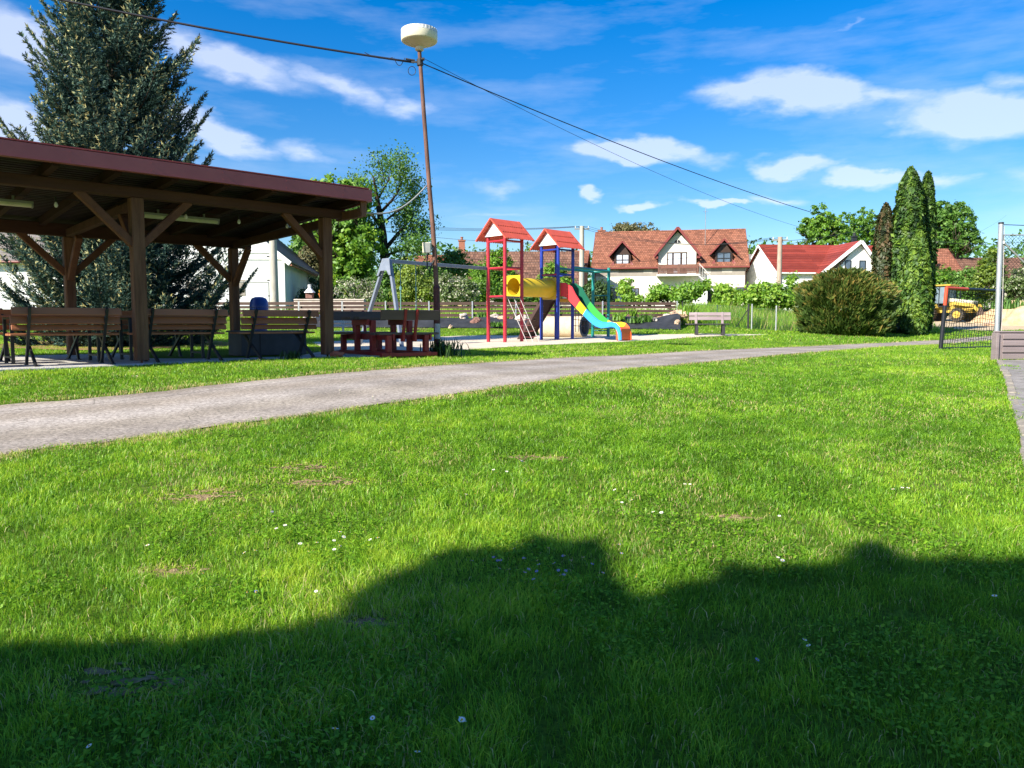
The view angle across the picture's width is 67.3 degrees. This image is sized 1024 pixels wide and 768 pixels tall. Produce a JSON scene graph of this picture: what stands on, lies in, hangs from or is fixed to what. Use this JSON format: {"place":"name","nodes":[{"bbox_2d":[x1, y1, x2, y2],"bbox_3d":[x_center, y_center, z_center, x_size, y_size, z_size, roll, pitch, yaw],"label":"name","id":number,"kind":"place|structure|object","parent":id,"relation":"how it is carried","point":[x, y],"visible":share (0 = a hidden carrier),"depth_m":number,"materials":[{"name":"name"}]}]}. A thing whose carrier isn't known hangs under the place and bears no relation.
{"place":"outdoors","nodes":[
{"label":"outdoors","id":0,"kind":"place"},
{"bbox_2d":[0,336,991,453],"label":"road","id":1,"kind":"structure","parent":0,"point":[31,425],"depth_m":8.73,"materials":[{"name":"asphalt"}]},
{"bbox_2d":[0,305,1023,767],"bbox_3d":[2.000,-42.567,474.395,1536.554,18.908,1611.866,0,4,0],"label":"ground","id":2,"kind":"structure","parent":0,"point":[540,725],"depth_m":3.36,"materials":[{"name":"plant"}]},
{"bbox_2d":[0,232,93,308],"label":"white outbuilding","id":3,"kind":"structure","parent":2,"relation":"on","point":[4,304],"depth_m":41.86,"materials":[{"name":"paint"}]},
{"bbox_2d":[0,341,227,349],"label":"needle litter","id":4,"kind":"object","parent":2,"relation":"on","point":[155,346],"visible":0.28,"depth_m":18.93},
{"bbox_2d":[0,0,257,346],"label":"spruce","id":5,"kind":"object","parent":2,"relation":"on","point":[120,73],"visible":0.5,"depth_m":19.00,"materials":[{"name":"green plant"}]},
{"bbox_2d":[0,352,378,371],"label":"terrace","id":6,"kind":"structure","parent":2,"relation":"on","point":[49,362],"depth_m":12.63,"materials":[{"name":"grey concrete"}]},
{"bbox_2d":[0,308,94,361],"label":"bench","id":7,"kind":"object","parent":6,"relation":"on","point":[8,312],"visible":0.35,"depth_m":12.87,"materials":[{"name":"wood"}]},
{"bbox_2d":[0,315,109,363],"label":"table","id":8,"kind":"object","parent":6,"relation":"on","point":[12,346],"visible":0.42,"depth_m":12.12,"materials":[{"name":"wood"}]},
{"bbox_2d":[5,306,121,366],"bbox_3d":[-6.753,-0.722,11.662,1.478,0.895,0.753,-4,6,-42],"label":"bench","id":9,"kind":"object","parent":6,"relation":"on","point":[29,319],"visible":1,"depth_m":11.51,"materials":[{"name":"brown wood planks"},{"name":"dark steel"}]},
{"bbox_2d":[106,311,193,357],"bbox_3d":[-6.737,-0.924,14.234,1.478,0.895,0.753,-4,6,-42],"label":"bench","id":10,"kind":"object","parent":6,"relation":"on","point":[129,313],"visible":0.17,"depth_m":14.14,"materials":[{"name":"wood"}]},
{"bbox_2d":[110,316,212,360],"bbox_3d":[-6.145,-0.816,13.517,1.550,0.750,0.630,-4,6,-43],"label":"table","id":11,"kind":"object","parent":6,"relation":"on","point":[130,353],"visible":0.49,"depth_m":13.29,"materials":[{"name":"wood"}]},
{"bbox_2d":[127,308,228,362],"bbox_3d":[-5.516,-0.812,12.811,1.478,0.895,0.753,-4,6,-43],"label":"bench","id":12,"kind":"object","parent":6,"relation":"on","point":[213,321],"visible":0.88,"depth_m":12.76,"materials":[{"name":"brown wood planks"},{"name":"dark steel"}]},
{"bbox_2d":[0,137,371,362],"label":"pavilion","id":13,"kind":"structure","parent":6,"relation":"on","point":[91,179],"depth_m":13.22,"materials":[{"name":"wood"}]},
{"bbox_2d":[0,196,33,207],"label":"strip light","id":14,"kind":"object","parent":13,"relation":"attached to","point":[16,203],"visible":1,"depth_m":12.01,"materials":[{"name":"plastic"}]},
{"bbox_2d":[1,193,288,227],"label":"string lights","id":15,"kind":"object","parent":13,"relation":"hanging from","point":[185,216],"visible":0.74,"depth_m":13.15,"materials":[{"name":"metal"}]},
{"bbox_2d":[144,210,219,224],"bbox_3d":[-5.911,-2.992,13.757,1.330,0.168,0.120,-4,6,-43],"label":"strip light","id":16,"kind":"object","parent":13,"relation":"attached to","point":[158,215],"visible":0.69,"depth_m":13.80,"materials":[{"name":"plastic"}]},
{"bbox_2d":[226,330,307,355],"bbox_3d":[-4.801,-0.816,15.131,1.400,0.478,0.660,-4,6,-43],"label":"storage chest","id":17,"kind":"object","parent":6,"relation":"on","point":[268,344],"visible":0.64,"depth_m":14.82,"materials":[{"name":"grey stone"}]},
{"bbox_2d":[230,309,318,358],"bbox_3d":[-4.258,-0.904,13.981,1.478,0.895,0.753,-4,6,-43],"label":"bench","id":18,"kind":"object","parent":6,"relation":"on","point":[254,317],"visible":0.97,"depth_m":13.82,"materials":[{"name":"brown wood planks"},{"name":"dark steel"}]},
{"bbox_2d":[154,239,318,309],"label":"white barn","id":19,"kind":"structure","parent":2,"relation":"on","point":[295,270],"depth_m":43.72,"materials":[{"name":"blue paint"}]},
{"bbox_2d":[249,297,268,329],"bbox_3d":[-6.088,-1.474,18.541,0.444,1.250,0.444,0,4,0],"label":"waste bin","id":20,"kind":"object","parent":2,"relation":"on","point":[259,303],"visible":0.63,"depth_m":18.35,"materials":[{"name":"blue plastic"}]},
{"bbox_2d":[267,240,278,309],"bbox_3d":[-12.304,-5.239,39.692,0.469,4.422,0.516,3,5,34],"label":"utility pole","id":21,"kind":"object","parent":2,"relation":"on","point":[273,280],"visible":0.69,"depth_m":39.52,"materials":[{"name":"concrete"}]},
{"bbox_2d":[272,349,302,358],"bbox_3d":[-3.886,-0.526,13.550,0.516,0.193,0.498,1,5,10],"label":"weed tuft","id":22,"kind":"object","parent":2,"relation":"on","point":[290,355],"visible":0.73,"depth_m":13.46,"materials":[{"name":"green plant"}]},
{"bbox_2d":[287,220,338,279],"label":"bushy tree","id":23,"kind":"object","parent":2,"relation":"on","point":[298,243],"visible":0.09,"depth_m":60.10,"materials":[{"name":"green plant"}]},
{"bbox_2d":[296,244,333,281],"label":"brown shrub","id":24,"kind":"object","parent":2,"relation":"on","point":[310,258],"visible":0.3,"depth_m":56.73,"materials":[{"name":"grey plant"}]},
{"bbox_2d":[295,275,343,298],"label":"shrub","id":25,"kind":"object","parent":2,"relation":"on","point":[301,293],"visible":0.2,"depth_m":46.41,"materials":[{"name":"green plant"}]},
{"bbox_2d":[307,172,387,297],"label":"leafy tree","id":26,"kind":"object","parent":2,"relation":"on","point":[353,254],"visible":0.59,"depth_m":48.68,"materials":[{"name":"green plant"}]},
{"bbox_2d":[334,276,384,305],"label":"shrub","id":27,"kind":"object","parent":2,"relation":"on","point":[367,287],"visible":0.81,"depth_m":41.50,"materials":[{"name":"green plant"}]},
{"bbox_2d":[355,264,401,308],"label":"shrub","id":28,"kind":"object","parent":2,"relation":"on","point":[385,286],"visible":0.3,"depth_m":44.17,"materials":[{"name":"green plant"}]},
{"bbox_2d":[335,139,444,277],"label":"open crowned tree","id":29,"kind":"object","parent":2,"relation":"on","point":[409,238],"visible":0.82,"depth_m":50.89,"materials":[{"name":"green plant"}]},
{"bbox_2d":[365,23,439,355],"bbox_3d":[-2.203,-3.764,15.553,1.473,6.614,0.724,0,4,0],"label":"lamp mast","id":30,"kind":"object","parent":2,"relation":"on","point":[419,37],"visible":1,"depth_m":15.41,"materials":[{"name":"brown metal"}]},
{"bbox_2d":[59,0,410,62],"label":"power cable","id":31,"kind":"object","parent":30,"relation":"attached to","point":[223,31],"visible":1,"depth_m":14.72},
{"bbox_2d":[367,185,426,214],"bbox_3d":[-2.312,-3.602,14.915,0.031,0.736,1.771,4,6,42],"label":"supply cable","id":32,"kind":"object","parent":30,"relation":"hanging from","point":[410,201],"visible":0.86,"depth_m":15.07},
{"bbox_2d":[425,59,1003,243],"bbox_3d":[20.032,-9.661,40.268,0.009,5.338,66.515,4,6,41],"label":"overhead wire","id":33,"kind":"object","parent":30,"relation":"attached to","point":[642,166],"visible":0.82,"depth_m":21.13,"materials":[{"name":"metal"}]},
{"bbox_2d":[423,63,1023,244],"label":"overhead wire","id":34,"kind":"object","parent":30,"relation":"attached to","point":[656,158],"visible":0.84,"depth_m":20.64,"materials":[{"name":"metal"}]},
{"bbox_2d":[387,257,433,308],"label":"shrub","id":35,"kind":"object","parent":2,"relation":"on","point":[408,285],"visible":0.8,"depth_m":42.20,"materials":[{"name":"green plant"}]},
{"bbox_2d":[81,455,761,696],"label":"soil patches","id":36,"kind":"object","parent":2,"relation":"on","point":[101,671],"visible":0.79,"depth_m":3.75,"materials":[{"name":"soil"}]},
{"bbox_2d":[414,256,454,305],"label":"shrub","id":37,"kind":"object","parent":2,"relation":"on","point":[430,272],"visible":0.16,"depth_m":45.31,"materials":[{"name":"green plant"}]},
{"bbox_2d":[424,237,465,305],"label":"yellow house","id":38,"kind":"structure","parent":2,"relation":"on","point":[462,244],"depth_m":76.48,"materials":[{"name":"paint"}]},
{"bbox_2d":[420,337,471,357],"bbox_3d":[-1.400,-0.767,15.791,0.919,0.413,1.278,2,5,29],"label":"weed tuft","id":39,"kind":"object","parent":2,"relation":"on","point":[445,350],"visible":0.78,"depth_m":15.53,"materials":[{"name":"green plant"}]},
{"bbox_2d":[217,301,677,317],"bbox_3d":[-3.159,-3.363,36.043,21.820,1.039,0.141,0,4,0],"label":"rail fence","id":40,"kind":"object","parent":2,"relation":"on","point":[428,303],"visible":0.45,"depth_m":36.01,"materials":[{"name":"wood"}]},
{"bbox_2d":[227,305,674,319],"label":"garden grass","id":41,"kind":"structure","parent":2,"relation":"on","point":[228,318],"depth_m":39.34,"materials":[{"name":"plant"}]},
{"bbox_2d":[294,299,365,309],"bbox_3d":[-8.816,-3.825,37.315,3.400,0.575,0.550,0,4,0],"label":"garden ledge","id":42,"kind":"object","parent":41,"relation":"on","point":[334,300],"visible":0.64,"depth_m":37.05,"materials":[{"name":"wood"}]},
{"bbox_2d":[304,284,314,298],"bbox_3d":[-9.804,-4.481,37.264,0.517,0.680,0.517,2,5,22],"label":"fireplace","id":43,"kind":"object","parent":42,"relation":"on","point":[309,292],"visible":1,"depth_m":37.13,"materials":[{"name":"white paint"}]},
{"bbox_2d":[426,270,484,308],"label":"shrub","id":44,"kind":"object","parent":2,"relation":"on","point":[459,289],"visible":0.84,"depth_m":41.33,"materials":[{"name":"green plant"}]},
{"bbox_2d":[437,247,473,305],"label":"fruit tree","id":45,"kind":"object","parent":2,"relation":"on","point":[455,257],"visible":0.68,"depth_m":55.04,"materials":[{"name":"green plant"}]},
{"bbox_2d":[463,262,507,305],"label":"shrub","id":46,"kind":"object","parent":2,"relation":"on","point":[477,275],"visible":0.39,"depth_m":44.13,"materials":[{"name":"green plant"}]},
{"bbox_2d":[299,313,680,328],"bbox_3d":[-1.095,-2.768,33.758,17.726,0.710,4.059,0,4,0],"label":"weed fabric","id":47,"kind":"object","parent":2,"relation":"on","point":[665,322],"visible":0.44,"depth_m":33.78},
{"bbox_2d":[611,313,625,320],"bbox_3d":[4.684,-2.960,33.795,0.685,0.343,0.803,1,5,14],"label":"bed plant","id":48,"kind":"object","parent":47,"relation":"on","point":[617,317],"visible":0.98,"depth_m":33.62,"materials":[{"name":"green plant"}]},
{"bbox_2d":[624,316,643,322],"bbox_3d":[5.333,-2.775,33.101,0.846,0.297,0.880,3,6,37],"label":"bed plant","id":49,"kind":"object","parent":47,"relation":"on","point":[635,320],"visible":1,"depth_m":32.92,"materials":[{"name":"green plant"}]},
{"bbox_2d":[636,313,656,321],"bbox_3d":[5.838,-2.890,33.495,0.872,0.394,0.820,3,5,34],"label":"bed plant","id":50,"kind":"object","parent":47,"relation":"on","point":[646,318],"visible":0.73,"depth_m":33.35,"materials":[{"name":"green plant"}]},
{"bbox_2d":[679,304,700,314],"bbox_3d":[7.741,-3.254,33.446,1.223,0.492,0.984,0,4,0],"label":"bed plant","id":51,"kind":"object","parent":47,"relation":"on","point":[688,309],"visible":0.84,"depth_m":33.25,"materials":[{"name":"green plant"}]},
{"bbox_2d":[478,244,518,284],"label":"fruit tree","id":52,"kind":"object","parent":2,"relation":"on","point":[495,256],"visible":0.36,"depth_m":51.17,"materials":[{"name":"green plant"}]},
{"bbox_2d":[0,387,1023,767],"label":"clover","id":53,"kind":"object","parent":2,"relation":"on","point":[408,663],"visible":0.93,"depth_m":3.09,"materials":[{"name":"green plant"}]},
{"bbox_2d":[494,281,536,305],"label":"shrub","id":54,"kind":"object","parent":2,"relation":"on","point":[518,299],"visible":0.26,"depth_m":45.29,"materials":[{"name":"green plant"}]},
{"bbox_2d":[463,251,578,308],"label":"long barn","id":55,"kind":"structure","parent":2,"relation":"on","point":[532,270],"depth_m":69.11,"materials":[{"name":"brown ceramic"}]},
{"bbox_2d":[315,334,760,354],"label":"sand","id":56,"kind":"structure","parent":2,"relation":"on","point":[477,341],"depth_m":24.82,"materials":[{"name":"sand"}]},
{"bbox_2d":[333,309,439,356],"bbox_3d":[-2.622,-1.053,15.664,1.581,0.912,2.261,-4,6,-39],"label":"picnic table","id":57,"kind":"object","parent":56,"relation":"on","point":[404,317],"visible":0.95,"depth_m":15.19,"materials":[{"name":"red wood"}]},
{"bbox_2d":[361,258,486,346],"bbox_3d":[-2.206,-2.323,22.510,2.109,2.475,4.162,4,6,45],"label":"swing","id":58,"kind":"object","parent":56,"relation":"on","point":[386,264],"visible":0.78,"depth_m":21.43,"materials":[{"name":"grey metal"}]},
{"bbox_2d":[475,218,631,341],"bbox_3d":[1.305,-3.276,25.568,4.909,3.894,5.217,0,4,0],"label":"play structure","id":59,"kind":"object","parent":56,"relation":"on","point":[549,292],"visible":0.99,"depth_m":24.96,"materials":[{"name":"metal"}]},
{"bbox_2d":[538,316,588,336],"bbox_3d":[1.909,-2.135,28.590,1.762,0.778,0.778,3,5,33],"label":"crawl pipe","id":60,"kind":"object","parent":56,"relation":"on","point":[564,329],"visible":0.69,"depth_m":28.30,"materials":[{"name":"plastic"}]},
{"bbox_2d":[536,259,575,284],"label":"fruit tree","id":61,"kind":"object","parent":2,"relation":"on","point":[549,270],"visible":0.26,"depth_m":49.25,"materials":[{"name":"green plant"}]},
{"bbox_2d":[574,226,588,286],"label":"utility pole","id":62,"kind":"object","parent":2,"relation":"on","point":[581,262],"visible":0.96,"depth_m":59.26,"materials":[{"name":"concrete"}]},
{"bbox_2d":[576,226,772,244],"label":"overhead wire","id":63,"kind":"object","parent":62,"relation":"attached to","point":[682,244],"visible":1,"depth_m":56.99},
{"bbox_2d":[596,225,874,263],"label":"overhead wire","id":64,"kind":"object","parent":62,"relation":"attached to","point":[718,254],"visible":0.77,"depth_m":64.61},
{"bbox_2d":[576,250,590,284],"bbox_3d":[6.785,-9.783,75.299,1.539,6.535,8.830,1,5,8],"label":"barn","id":65,"kind":"structure","parent":2,"relation":"on","point":[587,259],"depth_m":74.28,"materials":[{"name":"brick"}]},
{"bbox_2d":[582,275,616,305],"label":"shrub","id":66,"kind":"object","parent":2,"relation":"on","point":[600,288],"visible":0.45,"depth_m":45.32,"materials":[{"name":"green plant"}]},
{"bbox_2d":[607,221,657,231],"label":"background tree","id":67,"kind":"object","parent":2,"relation":"on","point":[624,226],"visible":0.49,"depth_m":107.60,"materials":[{"name":"green plant"}]},
{"bbox_2d":[615,277,654,309],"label":"fruit tree","id":68,"kind":"object","parent":2,"relation":"on","point":[626,292],"visible":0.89,"depth_m":43.47,"materials":[{"name":"green plant"}]},
{"bbox_2d":[641,282,676,309],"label":"fruit tree","id":69,"kind":"object","parent":2,"relation":"on","point":[659,292],"visible":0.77,"depth_m":42.92,"materials":[{"name":"green plant"}]},
{"bbox_2d":[591,208,749,309],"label":"house","id":70,"kind":"structure","parent":2,"relation":"on","point":[611,252],"depth_m":77.90,"materials":[{"name":"beige paint"}]},
{"bbox_2d":[667,252,686,273],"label":"balcony door","id":71,"kind":"structure","parent":70,"relation":"in","point":[673,257],"depth_m":77.05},
{"bbox_2d":[669,278,711,306],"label":"fruit tree","id":72,"kind":"object","parent":2,"relation":"on","point":[690,292],"visible":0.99,"depth_m":41.40,"materials":[{"name":"green plant"}]},
{"bbox_2d":[371,229,1023,305],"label":"distant wood","id":73,"kind":"object","parent":2,"relation":"on","point":[979,253],"visible":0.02,"depth_m":150.04,"materials":[{"name":"green plant"}]},
{"bbox_2d":[686,312,730,334],"bbox_3d":[7.319,-2.245,28.622,1.655,0.865,0.585,1,5,8],"label":"park bench","id":74,"kind":"object","parent":2,"relation":"on","point":[721,316],"visible":0.93,"depth_m":28.77,"materials":[{"name":"wood"}]},
{"bbox_2d":[710,282,744,308],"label":"fruit tree","id":75,"kind":"object","parent":2,"relation":"on","point":[723,294],"visible":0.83,"depth_m":41.38,"materials":[{"name":"green plant"}]},
{"bbox_2d":[673,300,797,330],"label":"meadow grass","id":76,"kind":"structure","parent":2,"relation":"on","point":[768,313],"depth_m":35.26,"materials":[{"name":"plant"}]},
{"bbox_2d":[682,301,796,330],"bbox_3d":[10.162,-2.872,34.016,5.290,1.565,0.090,0,4,2],"label":"fence","id":77,"kind":"object","parent":2,"relation":"on","point":[751,311],"visible":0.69,"depth_m":33.99,"materials":[{"name":"metal"}]},
{"bbox_2d":[736,279,794,314],"bbox_3d":[13.242,-4.113,39.735,3.094,2.596,1.817,0,4,0],"label":"fruit tree","id":78,"kind":"object","parent":2,"relation":"on","point":[768,295],"visible":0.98,"depth_m":39.42,"materials":[{"name":"green plant"}]},
{"bbox_2d":[772,237,787,306],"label":"utility pole","id":79,"kind":"object","parent":2,"relation":"on","point":[779,277],"visible":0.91,"depth_m":55.34,"materials":[{"name":"concrete"}]},
{"bbox_2d":[784,270,800,297],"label":"young tree","id":80,"kind":"object","parent":2,"relation":"on","point":[791,280],"visible":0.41,"depth_m":43.61,"materials":[{"name":"green plant"}]},
{"bbox_2d":[746,233,872,311],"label":"white house","id":81,"kind":"structure","parent":2,"relation":"on","point":[807,262],"depth_m":73.06,"materials":[{"name":"paint"}]},
{"bbox_2d":[796,202,851,244],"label":"background tree","id":82,"kind":"object","parent":2,"relation":"on","point":[830,226],"visible":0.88,"depth_m":102.80,"materials":[{"name":"green plant"}]},
{"bbox_2d":[791,265,904,336],"bbox_3d":[14.535,-3.603,33.442,4.807,3.217,3.753,0,4,0],"label":"yew shrub","id":83,"kind":"object","parent":2,"relation":"on","point":[851,301],"visible":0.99,"depth_m":32.33,"materials":[{"name":"green plant"}]},
{"bbox_2d":[842,206,878,244],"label":"background tree","id":84,"kind":"object","parent":2,"relation":"on","point":[865,235],"visible":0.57,"depth_m":107.73,"materials":[{"name":"green plant"}]},
{"bbox_2d":[869,202,894,281],"bbox_3d":[17.488,-5.406,36.198,1.310,6.270,1.316,0,4,0],"label":"thuja","id":85,"kind":"object","parent":2,"relation":"on","point":[881,256],"visible":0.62,"depth_m":35.78,"materials":[{"name":"green plant"}]},
{"bbox_2d":[888,165,927,333],"bbox_3d":[18.337,-6.132,35.636,1.842,7.857,1.834,0,4,0],"label":"thuja","id":86,"kind":"object","parent":2,"relation":"on","point":[909,210],"visible":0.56,"depth_m":35.15,"materials":[{"name":"green plant"}]},
{"bbox_2d":[900,229,934,334],"bbox_3d":[18.384,-4.559,34.938,1.448,4.933,1.467,0,4,0],"label":"thuja","id":87,"kind":"object","parent":2,"relation":"on","point":[916,292],"visible":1,"depth_m":34.57,"materials":[{"name":"green plant"}]},
{"bbox_2d":[922,170,938,331],"bbox_3d":[19.442,-6.130,36.234,1.244,7.778,1.233,0,4,0],"label":"thuja","id":88,"kind":"object","parent":2,"relation":"on","point":[929,194],"visible":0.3,"depth_m":35.79,"materials":[{"name":"green plant"}]},
{"bbox_2d":[935,263,962,286],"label":"bush","id":89,"kind":"object","parent":2,"relation":"on","point":[942,278],"visible":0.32,"depth_m":64.95,"materials":[{"name":"green plant"}]},
{"bbox_2d":[936,249,965,280],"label":"orange roofed house","id":90,"kind":"structure","parent":2,"relation":"on","point":[944,256],"depth_m":79.62,"materials":[{"name":"tile"}]},
{"bbox_2d":[935,199,985,258],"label":"background tree","id":91,"kind":"object","parent":2,"relation":"on","point":[951,228],"visible":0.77,"depth_m":89.74,"materials":[{"name":"green plant"}]},
{"bbox_2d":[945,266,993,307],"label":"bush","id":92,"kind":"object","parent":2,"relation":"on","point":[956,279],"visible":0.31,"depth_m":63.13,"materials":[{"name":"green plant"}]},
{"bbox_2d":[938,286,1004,349],"bbox_3d":[12.874,-1.807,21.466,3.687,1.726,0.223,-3,5,-35],"label":"goal","id":93,"kind":"object","parent":2,"relation":"on","point":[943,320],"visible":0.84,"depth_m":21.26,"materials":[{"name":"black paint"}]},
{"bbox_2d":[968,247,1010,303],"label":"bush","id":94,"kind":"object","parent":2,"relation":"on","point":[985,275],"visible":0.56,"depth_m":61.15,"materials":[{"name":"green plant"}]},
{"bbox_2d":[955,257,1023,306],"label":"cottage","id":95,"kind":"structure","parent":2,"relation":"on","point":[964,262],"depth_m":90.13,"materials":[{"name":"tile"}]},
{"bbox_2d":[981,298,1023,308],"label":"weed tuft","id":96,"kind":"object","parent":2,"relation":"on","point":[1008,304],"visible":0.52,"depth_m":49.47,"materials":[{"name":"green plant"}]},
{"bbox_2d":[989,263,1023,301],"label":"bush","id":97,"kind":"object","parent":2,"relation":"on","point":[1013,287],"visible":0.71,"depth_m":59.26,"materials":[{"name":"green plant"}]},
{"bbox_2d":[991,331,1023,359],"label":"rink board","id":98,"kind":"object","parent":2,"relation":"on","point":[1007,344],"visible":0.84,"depth_m":15.42,"materials":[{"name":"plastic"}]},
{"bbox_2d":[994,222,1023,332],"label":"net pole","id":99,"kind":"object","parent":2,"relation":"on","point":[1000,251],"visible":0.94,"depth_m":16.24,"materials":[{"name":"metal"}]},
{"bbox_2d":[997,360,1023,466],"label":"kerb","id":100,"kind":"structure","parent":2,"relation":"on","point":[1011,390],"depth_m":9.96,"materials":[{"name":"concrete"}]},
{"bbox_2d":[1001,306,1023,325],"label":"earth heap","id":101,"kind":"object","parent":2,"relation":"on","point":[1015,317],"visible":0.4,"depth_m":46.29,"materials":[{"name":"sand"}]},
{"bbox_2d":[0,0,1023,280],"label":"sky","id":102,"kind":"structure","parent":0,"point":[802,104],"materials":[{"name":"blue"}]},
{"bbox_2d":[932,316,1023,330],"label":"dirt track","id":103,"kind":"structure","parent":0,"point":[1004,327],"depth_m":43.76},
{"bbox_2d":[933,284,989,321],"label":"backhoe loader","id":104,"kind":"object","parent":103,"relation":"on","point":[939,297],"visible":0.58,"depth_m":56.89,"materials":[{"name":"metal"}]},
{"bbox_2d":[935,287,944,302],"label":"cab window","id":105,"kind":"structure","parent":104,"relation":"in","point":[941,298],"depth_m":57.29,"materials":[{"name":"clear glass"}]},
{"bbox_2d":[976,300,1023,322],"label":"earth heap","id":106,"kind":"object","parent":103,"relation":"on","point":[1006,312],"visible":0.2,"depth_m":53.29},
{"bbox_2d":[997,360,1023,446],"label":"pavement","id":107,"kind":"structure","parent":0,"point":[1017,376],"depth_m":11.71,"materials":[{"name":"concrete"}]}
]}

